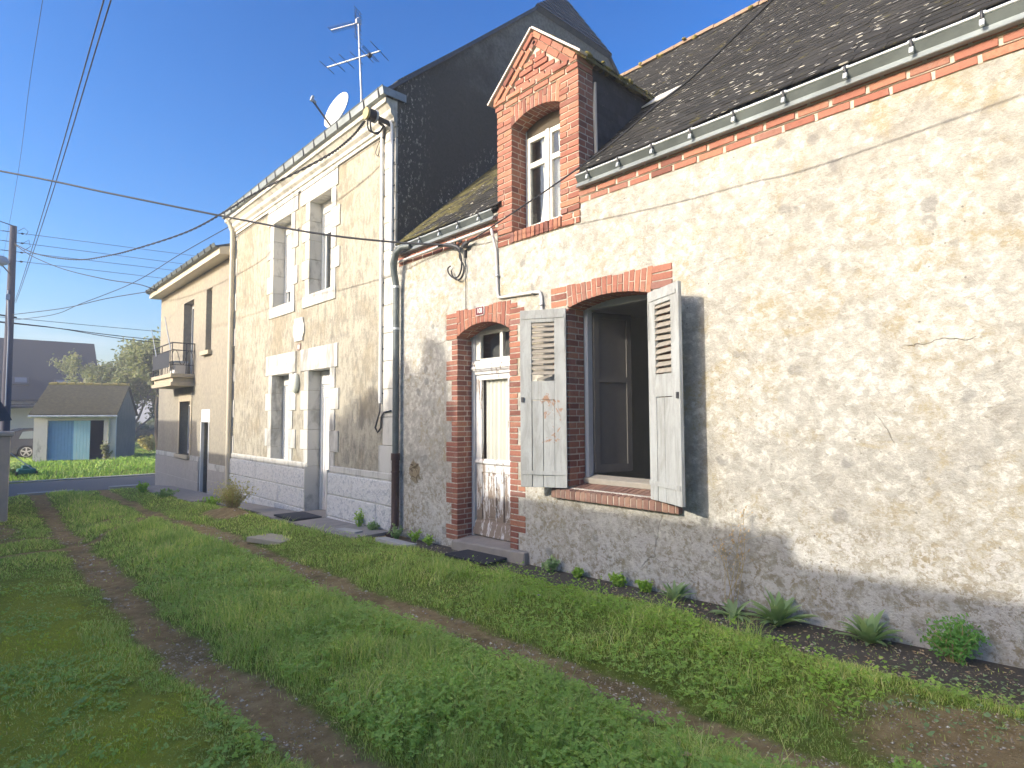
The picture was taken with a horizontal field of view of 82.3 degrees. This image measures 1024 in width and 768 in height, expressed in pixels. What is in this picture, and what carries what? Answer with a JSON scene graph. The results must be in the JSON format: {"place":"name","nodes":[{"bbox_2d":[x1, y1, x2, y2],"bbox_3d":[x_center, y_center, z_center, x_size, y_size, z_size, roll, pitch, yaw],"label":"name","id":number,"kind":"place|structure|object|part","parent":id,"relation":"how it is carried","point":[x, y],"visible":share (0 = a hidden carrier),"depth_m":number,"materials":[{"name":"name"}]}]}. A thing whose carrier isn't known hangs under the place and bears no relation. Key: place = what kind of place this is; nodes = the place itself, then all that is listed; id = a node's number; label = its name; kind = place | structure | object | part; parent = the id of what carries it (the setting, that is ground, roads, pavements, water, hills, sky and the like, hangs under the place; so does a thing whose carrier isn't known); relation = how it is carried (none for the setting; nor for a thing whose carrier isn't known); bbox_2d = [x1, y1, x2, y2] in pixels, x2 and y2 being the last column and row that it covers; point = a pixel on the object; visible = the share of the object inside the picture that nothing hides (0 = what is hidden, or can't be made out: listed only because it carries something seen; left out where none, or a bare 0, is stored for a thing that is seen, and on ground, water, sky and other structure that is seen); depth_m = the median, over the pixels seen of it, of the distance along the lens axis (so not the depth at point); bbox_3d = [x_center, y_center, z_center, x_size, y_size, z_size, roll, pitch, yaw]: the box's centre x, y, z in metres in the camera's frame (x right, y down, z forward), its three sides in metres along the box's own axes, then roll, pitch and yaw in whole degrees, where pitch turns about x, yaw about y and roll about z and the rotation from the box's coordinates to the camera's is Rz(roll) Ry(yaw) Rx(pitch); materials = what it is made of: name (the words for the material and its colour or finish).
{"place":"outdoors","nodes":[
{"label":"outdoors","id":0,"kind":"place"},
{"bbox_2d":[0,0,42,272],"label":"overhead wire","id":1,"kind":"object","parent":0,"point":[26,110],"visible":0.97,"depth_m":13.71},
{"bbox_2d":[8,475,154,496],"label":"road","id":2,"kind":"structure","parent":0,"point":[87,484],"depth_m":18.51,"materials":[{"name":"grey asphalt"}]},
{"bbox_2d":[9,444,155,480],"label":"bank grass","id":3,"kind":"structure","parent":0,"point":[137,459],"depth_m":23.72,"materials":[{"name":"green plant"}]},
{"bbox_2d":[0,577,254,767],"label":"short grass","id":4,"kind":"structure","parent":0,"point":[37,686],"depth_m":3.17,"materials":[{"name":"green plant"}]},
{"bbox_2d":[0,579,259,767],"bbox_3d":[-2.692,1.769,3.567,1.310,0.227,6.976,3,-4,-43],"label":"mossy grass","id":5,"kind":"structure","parent":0,"point":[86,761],"depth_m":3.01,"materials":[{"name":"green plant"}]},
{"bbox_2d":[169,361,187,373],"bbox_3d":[-8.939,-0.430,15.688,0.349,0.348,0.570,3,-4,-43],"label":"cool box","id":6,"kind":"object","parent":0,"point":[180,369],"visible":0.62,"depth_m":15.53,"materials":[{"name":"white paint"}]},
{"bbox_2d":[132,485,387,538],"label":"pavement","id":7,"kind":"structure","parent":0,"point":[195,496],"depth_m":10.04,"materials":[{"name":"grey concrete"}]},
{"bbox_2d":[274,511,321,521],"bbox_3d":[-3.510,2.160,9.588,0.490,0.026,0.740,3,-4,-43],"label":"doormat","id":8,"kind":"object","parent":7,"relation":"on","point":[298,516],"visible":1,"depth_m":9.48,"materials":[{"name":"grey rubber"}]},
{"bbox_2d":[0,0,758,423],"label":"sky","id":9,"kind":"structure","parent":0,"point":[191,104],"materials":[{"name":"blue"}]},
{"bbox_2d":[0,441,1023,767],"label":"ground","id":10,"kind":"structure","parent":0,"point":[268,703],"depth_m":3.41,"materials":[{"name":"green plant"}]},
{"bbox_2d":[0,401,11,420],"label":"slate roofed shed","id":11,"kind":"structure","parent":10,"relation":"on","point":[4,415],"depth_m":12.01,"materials":[{"name":"grey stone"}]},
{"bbox_2d":[0,431,14,521],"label":"gate pillar","id":12,"kind":"structure","parent":10,"relation":"on","point":[5,441],"depth_m":10.55,"materials":[{"name":"grey concrete"}]},
{"bbox_2d":[0,221,30,430],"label":"utility pole","id":13,"kind":"object","parent":10,"relation":"on","point":[10,261],"visible":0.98,"depth_m":21.26,"materials":[{"name":"metal"}]},
{"bbox_2d":[15,0,104,299],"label":"overhead wire","id":14,"kind":"object","parent":13,"relation":"attached to","point":[69,121],"visible":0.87,"depth_m":12.23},
{"bbox_2d":[15,0,111,302],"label":"overhead wire","id":15,"kind":"object","parent":13,"relation":"attached to","point":[73,124],"visible":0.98,"depth_m":12.34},
{"bbox_2d":[0,322,156,339],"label":"overhead wire","id":16,"kind":"object","parent":13,"relation":"attached to","point":[82,331],"visible":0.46,"depth_m":22.88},
{"bbox_2d":[0,321,159,342],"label":"overhead wire","id":17,"kind":"object","parent":13,"relation":"attached to","point":[88,333],"visible":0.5,"depth_m":23.06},
{"bbox_2d":[4,317,160,331],"bbox_3d":[-15.887,-2.309,23.642,28.000,0.209,0.019,3,-4,-43],"label":"overhead wire","id":18,"kind":"object","parent":13,"relation":"attached to","point":[83,324],"visible":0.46,"depth_m":22.86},
{"bbox_2d":[11,290,154,314],"bbox_3d":[-14.545,-2.616,19.398,8.532,0.153,0.185,-2,-3,27],"label":"overhead wire","id":19,"kind":"object","parent":13,"relation":"attached to","point":[84,303],"visible":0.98,"depth_m":18.91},
{"bbox_2d":[16,245,156,290],"bbox_3d":[-14.537,-3.974,19.459,8.551,2.614,0.290,-2,-3,27],"label":"overhead wire","id":20,"kind":"object","parent":13,"relation":"attached to","point":[85,274],"visible":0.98,"depth_m":19.00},
{"bbox_2d":[3,250,173,270],"bbox_3d":[-15.899,-4.869,23.781,28.001,0.951,0.019,3,-4,-43],"label":"overhead wire","id":21,"kind":"object","parent":13,"relation":"attached to","point":[91,260],"visible":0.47,"depth_m":23.29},
{"bbox_2d":[0,240,181,263],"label":"overhead wire","id":22,"kind":"object","parent":13,"relation":"attached to","point":[96,252],"visible":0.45,"depth_m":23.23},
{"bbox_2d":[27,262,157,277],"bbox_3d":[-15.898,-4.494,23.761,28.000,0.645,0.019,3,-4,-43],"label":"overhead wire","id":23,"kind":"object","parent":13,"relation":"attached to","point":[90,269],"visible":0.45,"depth_m":23.14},
{"bbox_2d":[0,230,193,255],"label":"overhead wire","id":24,"kind":"object","parent":13,"relation":"attached to","point":[100,243],"visible":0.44,"depth_m":23.32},
{"bbox_2d":[15,227,228,319],"bbox_3d":[-12.399,-2.878,17.427,14.250,1.039,0.031,-2,-4,34],"label":"overhead wire","id":25,"kind":"object","parent":13,"relation":"attached to","point":[133,282],"visible":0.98,"depth_m":15.93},
{"bbox_2d":[14,120,365,259],"bbox_3d":[-10.145,-4.216,14.804,20.908,2.696,0.060,-3,-4,39],"label":"overhead wire","id":26,"kind":"object","parent":13,"relation":"attached to","point":[311,164],"visible":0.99,"depth_m":10.30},
{"bbox_2d":[10,428,33,457],"bbox_3d":[-25.091,3.149,31.838,1.826,1.531,4.350,-2,-4,35],"label":"parked car","id":27,"kind":"object","parent":10,"relation":"on","point":[21,442],"visible":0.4,"depth_m":30.25,"materials":[{"name":"grey paint"}]},
{"bbox_3d":[-24.678,2.654,31.053,0.131,0.430,2.340,-2,-4,35],"label":"side window","id":28,"kind":"part","parent":27,"relation":"part of","materials":[{"name":"white glass"}]},
{"bbox_2d":[9,461,37,475],"bbox_3d":[-17.808,3.000,20.949,1.357,0.676,1.115,3,-4,-43],"label":"garden shrub","id":29,"kind":"object","parent":10,"relation":"on","point":[14,466],"visible":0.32,"depth_m":20.86,"materials":[{"name":"green plant"}]},
{"bbox_2d":[10,452,37,477],"bbox_3d":[-17.274,2.818,20.678,0.819,0.926,0.693,3,-4,-43],"label":"lawn mower","id":30,"kind":"object","parent":10,"relation":"on","point":[26,469],"visible":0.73,"depth_m":20.58,"materials":[{"name":"green plastic"}]},
{"bbox_2d":[0,338,96,429],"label":"house","id":31,"kind":"structure","parent":10,"relation":"on","point":[34,373],"depth_m":40.53,"materials":[{"name":"white paint"}]},
{"bbox_2d":[47,348,113,382],"bbox_3d":[-26.637,1.143,36.543,3.737,6.635,4.374,3,-4,-43],"label":"garden tree","id":32,"kind":"object","parent":10,"relation":"on","point":[71,363],"visible":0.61,"depth_m":36.18,"materials":[{"name":"green plant"}]},
{"bbox_2d":[9,473,154,482],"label":"kerb","id":33,"kind":"structure","parent":10,"relation":"on","point":[81,478],"depth_m":20.30,"materials":[{"name":"concrete"}]},
{"bbox_2d":[17,484,147,495],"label":"lane kerb","id":34,"kind":"structure","parent":10,"relation":"on","point":[110,487],"depth_m":16.36,"materials":[{"name":"concrete"}]},
{"bbox_2d":[28,382,137,461],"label":"garage","id":35,"kind":"structure","parent":10,"relation":"on","point":[77,421],"depth_m":28.35,"materials":[{"name":"concrete"}]},
{"bbox_2d":[47,421,73,460],"bbox_3d":[-21.281,2.663,27.655,1.014,1.850,0.030,1,-3,-24],"label":"door leaf","id":36,"kind":"structure","parent":35,"relation":"in","point":[60,433],"depth_m":27.63,"materials":[{"name":"blue paint"}]},
{"bbox_2d":[73,421,90,459],"bbox_3d":[-20.515,2.675,27.938,0.644,1.850,0.030,1,-3,-24],"label":"door leaf","id":37,"kind":"structure","parent":35,"relation":"in","point":[81,440],"depth_m":27.93,"materials":[{"name":"blue paint"}]},
{"bbox_2d":[100,441,112,459],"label":"ivy clump","id":38,"kind":"object","parent":10,"relation":"on","point":[105,451],"visible":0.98,"depth_m":28.11,"materials":[{"name":"plant"}]},
{"bbox_2d":[77,354,147,409],"bbox_3d":[-25.369,1.175,36.371,4.549,6.524,5.359,3,-4,-43],"label":"garden tree","id":39,"kind":"object","parent":10,"relation":"on","point":[116,366],"visible":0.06,"depth_m":36.74,"materials":[{"name":"green plant"}]},
{"bbox_2d":[102,361,158,432],"bbox_3d":[-23.400,1.071,37.430,5.373,6.804,5.446,3,-4,-43],"label":"garden tree","id":40,"kind":"object","parent":10,"relation":"on","point":[128,377],"visible":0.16,"depth_m":36.17,"materials":[{"name":"green plant"}]},
{"bbox_2d":[110,337,154,404],"bbox_3d":[-23.948,0.723,40.230,4.465,7.842,7.044,-2,-3,22],"label":"garden tree","id":41,"kind":"object","parent":10,"relation":"on","point":[131,342],"visible":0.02,"depth_m":37.92,"materials":[{"name":"green plant"}]},
{"bbox_2d":[119,326,160,450],"bbox_3d":[-21.640,0.356,35.651,2.982,8.017,3.921,-1,-3,19],"label":"tree","id":42,"kind":"object","parent":10,"relation":"on","point":[139,360],"visible":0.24,"depth_m":34.73,"materials":[{"name":"green plant"}]},
{"bbox_2d":[136,481,149,491],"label":"weed","id":43,"kind":"object","parent":10,"relation":"on","point":[144,487],"visible":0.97,"depth_m":15.05,"materials":[{"name":"green plant"}]},
{"bbox_2d":[135,418,154,440],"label":"hedge","id":44,"kind":"object","parent":10,"relation":"on","point":[146,429],"visible":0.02,"depth_m":58.35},
{"bbox_2d":[137,435,155,450],"bbox_3d":[-23.023,3.772,37.182,1.366,1.115,1.750,3,-4,-43],"label":"yellow bush","id":45,"kind":"object","parent":10,"relation":"on","point":[147,443],"visible":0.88,"depth_m":36.82,"materials":[{"name":"yellow plant"}]},
{"bbox_2d":[154,488,179,496],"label":"weed","id":46,"kind":"object","parent":10,"relation":"on","point":[164,492],"visible":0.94,"depth_m":13.43,"materials":[{"name":"green plant"}]},
{"bbox_2d":[145,243,229,495],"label":"house","id":47,"kind":"structure","parent":10,"relation":"on","point":[192,293],"depth_m":15.28,"materials":[{"name":"beige paint"}]},
{"bbox_2d":[164,317,170,349],"bbox_3d":[-9.000,-1.325,15.325,0.475,0.930,0.032,-3,-4,40],"label":"thin rod","id":48,"kind":"object","parent":47,"relation":"attached to","point":[168,335],"visible":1,"depth_m":15.29,"materials":[{"name":"white metal"}]},
{"bbox_2d":[187,402,189,452],"bbox_3d":[-8.750,1.200,16.131,0.060,1.440,1.040,3,-4,-43],"label":"window reveal","id":49,"kind":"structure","parent":47,"relation":"in","point":[188,402],"depth_m":16.46,"materials":[{"name":"beige paint"}]},
{"bbox_2d":[190,304,193,373],"bbox_3d":[-8.693,-1.241,16.191,0.060,2.040,1.000,3,-4,-43],"label":"balcony door","id":50,"kind":"structure","parent":47,"relation":"in","point":[192,326],"depth_m":16.51,"materials":[{"name":"white plastic"}]},
{"bbox_2d":[199,409,209,491],"bbox_3d":[-7.579,1.715,14.661,0.232,2.160,0.700,3,-4,-43],"label":"ground door","id":51,"kind":"structure","parent":47,"relation":"in","point":[205,413],"depth_m":14.80,"materials":[{"name":"white plastic"}]},
{"bbox_2d":[197,496,223,504],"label":"weed","id":52,"kind":"object","parent":10,"relation":"on","point":[212,500],"visible":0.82,"depth_m":12.10,"materials":[{"name":"green plant"}]},
{"bbox_2d":[208,473,258,507],"bbox_3d":[-5.046,1.929,10.473,0.839,0.664,0.717,-2,-4,30],"label":"yellowing shrub","id":53,"kind":"object","parent":10,"relation":"on","point":[229,500],"visible":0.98,"depth_m":10.44,"materials":[{"name":"yellow plant"}]},
{"bbox_2d":[246,533,291,544],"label":"stone slab","id":54,"kind":"structure","parent":10,"relation":"on","point":[268,539],"depth_m":7.84,"materials":[{"name":"concrete"}]},
{"bbox_2d":[336,527,362,533],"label":"stone slab","id":55,"kind":"structure","parent":10,"relation":"on","point":[350,530],"depth_m":8.12,"materials":[{"name":"grey stone"}]},
{"bbox_2d":[352,508,363,526],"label":"weed","id":56,"kind":"object","parent":10,"relation":"on","point":[359,518],"visible":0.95,"depth_m":8.53,"materials":[{"name":"green plant"}]},
{"bbox_2d":[367,518,379,529],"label":"weed","id":57,"kind":"object","parent":10,"relation":"on","point":[373,525],"visible":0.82,"depth_m":8.22,"materials":[{"name":"green plant"}]},
{"bbox_2d":[375,537,415,546],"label":"stone slab","id":58,"kind":"structure","parent":10,"relation":"on","point":[393,541],"depth_m":7.39,"materials":[{"name":"grey stone"}]},
{"bbox_2d":[387,523,403,538],"bbox_3d":[-1.537,1.971,7.764,0.159,0.234,0.248,3,-4,-43],"label":"weed","id":59,"kind":"object","parent":10,"relation":"on","point":[396,533],"visible":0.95,"depth_m":7.75,"materials":[{"name":"green plant"}]},
{"bbox_2d":[406,527,421,541],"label":"weed","id":60,"kind":"object","parent":10,"relation":"on","point":[415,537],"visible":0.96,"depth_m":7.54,"materials":[{"name":"green plant"}]},
{"bbox_2d":[222,0,619,530],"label":"tall house","id":61,"kind":"structure","parent":10,"relation":"on","point":[309,380],"depth_m":9.65,"materials":[{"name":"beige paint"}]},
{"bbox_2d":[282,375,289,459],"bbox_3d":[-4.226,0.656,11.308,0.070,1.680,0.834,3,-4,-43],"label":"window","id":62,"kind":"structure","parent":61,"relation":"in","point":[285,378],"depth_m":11.53,"materials":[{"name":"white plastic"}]},
{"bbox_2d":[284,224,290,302],"bbox_3d":[-4.245,-2.349,11.481,0.075,1.700,0.854,3,-4,-43],"label":"upper window","id":63,"kind":"structure","parent":61,"relation":"in","point":[287,232],"depth_m":11.71,"materials":[{"name":"white plastic"}]},
{"bbox_2d":[235,138,380,237],"bbox_3d":[-4.117,-3.377,10.986,0.021,0.267,6.426,3,-4,-43],"label":"facade cable","id":64,"kind":"object","parent":61,"relation":"attached to","point":[319,179],"visible":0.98,"depth_m":9.97,"materials":[{"name":"black rubber"}]},
{"bbox_2d":[319,371,330,509],"bbox_3d":[-3.083,0.973,10.063,0.070,2.420,0.824,3,-4,-43],"label":"house door","id":65,"kind":"structure","parent":61,"relation":"in","point":[325,375],"depth_m":10.27,"materials":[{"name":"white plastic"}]},
{"bbox_2d":[321,200,331,289],"bbox_3d":[-3.114,-2.421,10.268,0.075,1.700,0.834,3,-4,-43],"label":"upper window","id":66,"kind":"structure","parent":61,"relation":"in","point":[326,207],"depth_m":10.50,"materials":[{"name":"white plastic"}]},
{"bbox_2d":[310,92,347,127],"bbox_3d":[-3.058,-4.670,10.001,0.545,0.838,0.628,-1,-3,8],"label":"satellite dish","id":67,"kind":"object","parent":61,"relation":"attached to","point":[336,109],"visible":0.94,"depth_m":10.17,"materials":[{"name":"metal"}]},
{"bbox_2d":[320,6,388,101],"bbox_3d":[-2.705,-5.341,9.962,1.075,2.195,0.560,-1,-3,19],"label":"television aerial","id":68,"kind":"object","parent":61,"relation":"attached to","point":[358,20],"visible":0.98,"depth_m":9.97,"materials":[{"name":"metal"}]},
{"bbox_2d":[363,107,389,138],"bbox_3d":[-1.926,-3.691,8.359,0.242,0.362,0.452,-2,-4,35],"label":"service bracket","id":69,"kind":"object","parent":61,"relation":"attached to","point":[371,115],"visible":0.98,"depth_m":8.24,"materials":[{"name":"metal"}]},
{"bbox_2d":[421,533,434,545],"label":"weed","id":70,"kind":"object","parent":10,"relation":"on","point":[428,540],"visible":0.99,"depth_m":7.29,"materials":[{"name":"green plant"}]},
{"bbox_2d":[445,549,506,564],"bbox_3d":[-0.400,1.894,6.427,0.320,0.040,0.700,3,-4,-43],"label":"doormat","id":71,"kind":"object","parent":10,"relation":"on","point":[481,557],"visible":0.93,"depth_m":6.38,"materials":[{"name":"grey rubber"}]},
{"bbox_2d":[117,518,850,767],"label":"long grass","id":72,"kind":"structure","parent":10,"relation":"on","point":[493,597],"depth_m":3.44,"materials":[{"name":"green plant"}]},
{"bbox_2d":[0,524,1023,767],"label":"clover","id":73,"kind":"object","parent":10,"relation":"on","point":[534,726],"visible":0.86,"depth_m":3.01,"materials":[{"name":"green plant"}]},
{"bbox_2d":[0,507,1023,767],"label":"track grit","id":74,"kind":"object","parent":10,"relation":"on","point":[524,657],"visible":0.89,"depth_m":3.34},
{"bbox_2d":[75,517,1021,767],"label":"leaf litter","id":75,"kind":"object","parent":10,"relation":"on","point":[326,726],"visible":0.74,"depth_m":3.24,"materials":[{"name":"brown plant"}]},
{"bbox_2d":[541,555,559,572],"bbox_3d":[0.382,1.792,5.794,0.169,0.203,0.150,1,-3,-20],"label":"weed","id":76,"kind":"object","parent":10,"relation":"on","point":[548,565],"visible":0.94,"depth_m":5.79,"materials":[{"name":"green plant"}]},
{"bbox_2d":[571,567,584,577],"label":"weed","id":77,"kind":"object","parent":10,"relation":"on","point":[577,572],"visible":0.93,"depth_m":5.53,"materials":[{"name":"green plant"}]},
{"bbox_2d":[608,571,627,586],"bbox_3d":[0.947,1.748,5.219,0.184,0.170,0.133,-2,-3,25],"label":"weed","id":78,"kind":"object","parent":10,"relation":"on","point":[619,580],"visible":0.93,"depth_m":5.19,"materials":[{"name":"green plant"}]},
{"bbox_2d":[635,579,652,592],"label":"weed","id":79,"kind":"object","parent":10,"relation":"on","point":[642,586],"visible":0.98,"depth_m":5.00,"materials":[{"name":"green plant"}]},
{"bbox_2d":[457,555,895,723],"bbox_3d":[0.736,1.593,4.216,0.627,0.342,3.532,2,-4,-37],"label":"herb cover","id":80,"kind":"object","parent":10,"relation":"on","point":[839,703],"visible":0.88,"depth_m":3.65,"materials":[{"name":"green plant"}]},
{"bbox_2d":[656,580,696,601],"bbox_3d":[1.323,1.655,4.725,0.292,0.180,0.314,3,-4,-43],"label":"leafy rosette","id":81,"kind":"object","parent":10,"relation":"on","point":[677,590],"visible":0.89,"depth_m":4.73,"materials":[{"name":"green plant"}]},
{"bbox_2d":[385,0,1023,668],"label":"brick trimmed house","id":82,"kind":"structure","parent":10,"relation":"on","point":[765,266],"depth_m":4.56,"materials":[{"name":"stone"}]},
{"bbox_2d":[0,170,442,245],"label":"overhead wire","id":83,"kind":"object","parent":82,"relation":"attached to","point":[387,241],"visible":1,"depth_m":8.11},
{"bbox_2d":[438,237,471,306],"bbox_3d":[-0.677,-1.350,7.156,0.643,0.920,0.099,-3,-4,43],"label":"cable clamp","id":84,"kind":"object","parent":82,"relation":"attached to","point":[464,245],"visible":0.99,"depth_m":7.11,"materials":[{"name":"metal"}]},
{"bbox_2d":[467,0,773,242],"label":"overhead wire","id":85,"kind":"object","parent":84,"relation":"attached to","point":[700,69],"visible":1,"depth_m":4.17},
{"bbox_2d":[471,324,510,541],"bbox_3d":[-0.137,0.550,6.967,0.169,2.580,0.935,3,-4,-43],"label":"front door","id":86,"kind":"structure","parent":82,"relation":"in","point":[491,478],"depth_m":7.06,"materials":[{"name":"grey paint"}]},
{"bbox_2d":[526,110,561,227],"bbox_3d":[0.423,-2.355,6.442,0.100,1.320,0.713,3,-4,-43],"label":"dormer window","id":87,"kind":"structure","parent":82,"relation":"in","point":[544,129],"depth_m":6.47,"materials":[{"name":"grey paint"}]},
{"bbox_2d":[584,295,650,489],"bbox_3d":[1.247,0.069,5.792,0.554,1.840,0.962,3,-4,-43],"label":"window frame","id":88,"kind":"structure","parent":82,"relation":"in","point":[607,336],"depth_m":6.03,"materials":[{"name":"grey paint"}]},
{"bbox_2d":[710,599,754,622],"bbox_3d":[1.631,1.670,4.311,0.344,0.146,0.359,3,-4,-43],"label":"leafy rosette","id":89,"kind":"object","parent":10,"relation":"on","point":[731,606],"visible":0.84,"depth_m":4.36,"materials":[{"name":"green plant"}]},
{"bbox_2d":[713,506,760,606],"bbox_3d":[1.706,1.318,4.442,0.154,0.808,0.379,2,-4,-34],"label":"dry tall weed","id":90,"kind":"object","parent":10,"relation":"on","point":[740,542],"visible":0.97,"depth_m":4.45,"materials":[{"name":"brown plant"}]},
{"bbox_2d":[746,586,817,626],"bbox_3d":[1.849,1.562,4.103,0.438,0.270,0.489,3,-4,-43],"label":"leafy rosette","id":91,"kind":"object","parent":10,"relation":"on","point":[780,612],"visible":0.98,"depth_m":4.06,"materials":[{"name":"green plant"}]},
{"bbox_2d":[694,599,1023,766],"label":"weed cover","id":92,"kind":"object","parent":10,"relation":"on","point":[986,714],"visible":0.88,"depth_m":2.80,"materials":[{"name":"green plant"}]},
{"bbox_2d":[831,609,901,646],"bbox_3d":[2.264,1.542,3.699,0.383,0.209,0.350,0,-3,-8],"label":"leafy rosette","id":93,"kind":"object","parent":10,"relation":"on","point":[869,631],"visible":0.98,"depth_m":3.71,"materials":[{"name":"green plant"}]},
{"bbox_2d":[917,613,991,665],"bbox_3d":[2.563,1.486,3.404,0.272,0.320,0.353,3,-4,-43],"label":"feathery plant","id":94,"kind":"object","parent":10,"relation":"on","point":[956,644],"visible":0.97,"depth_m":3.37,"materials":[{"name":"green plant"}]},
{"bbox_2d":[0,487,1023,767],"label":"grass","id":95,"kind":"structure","parent":0,"point":[94,503],"depth_m":3.98,"materials":[{"name":"green plant"}]}
]}

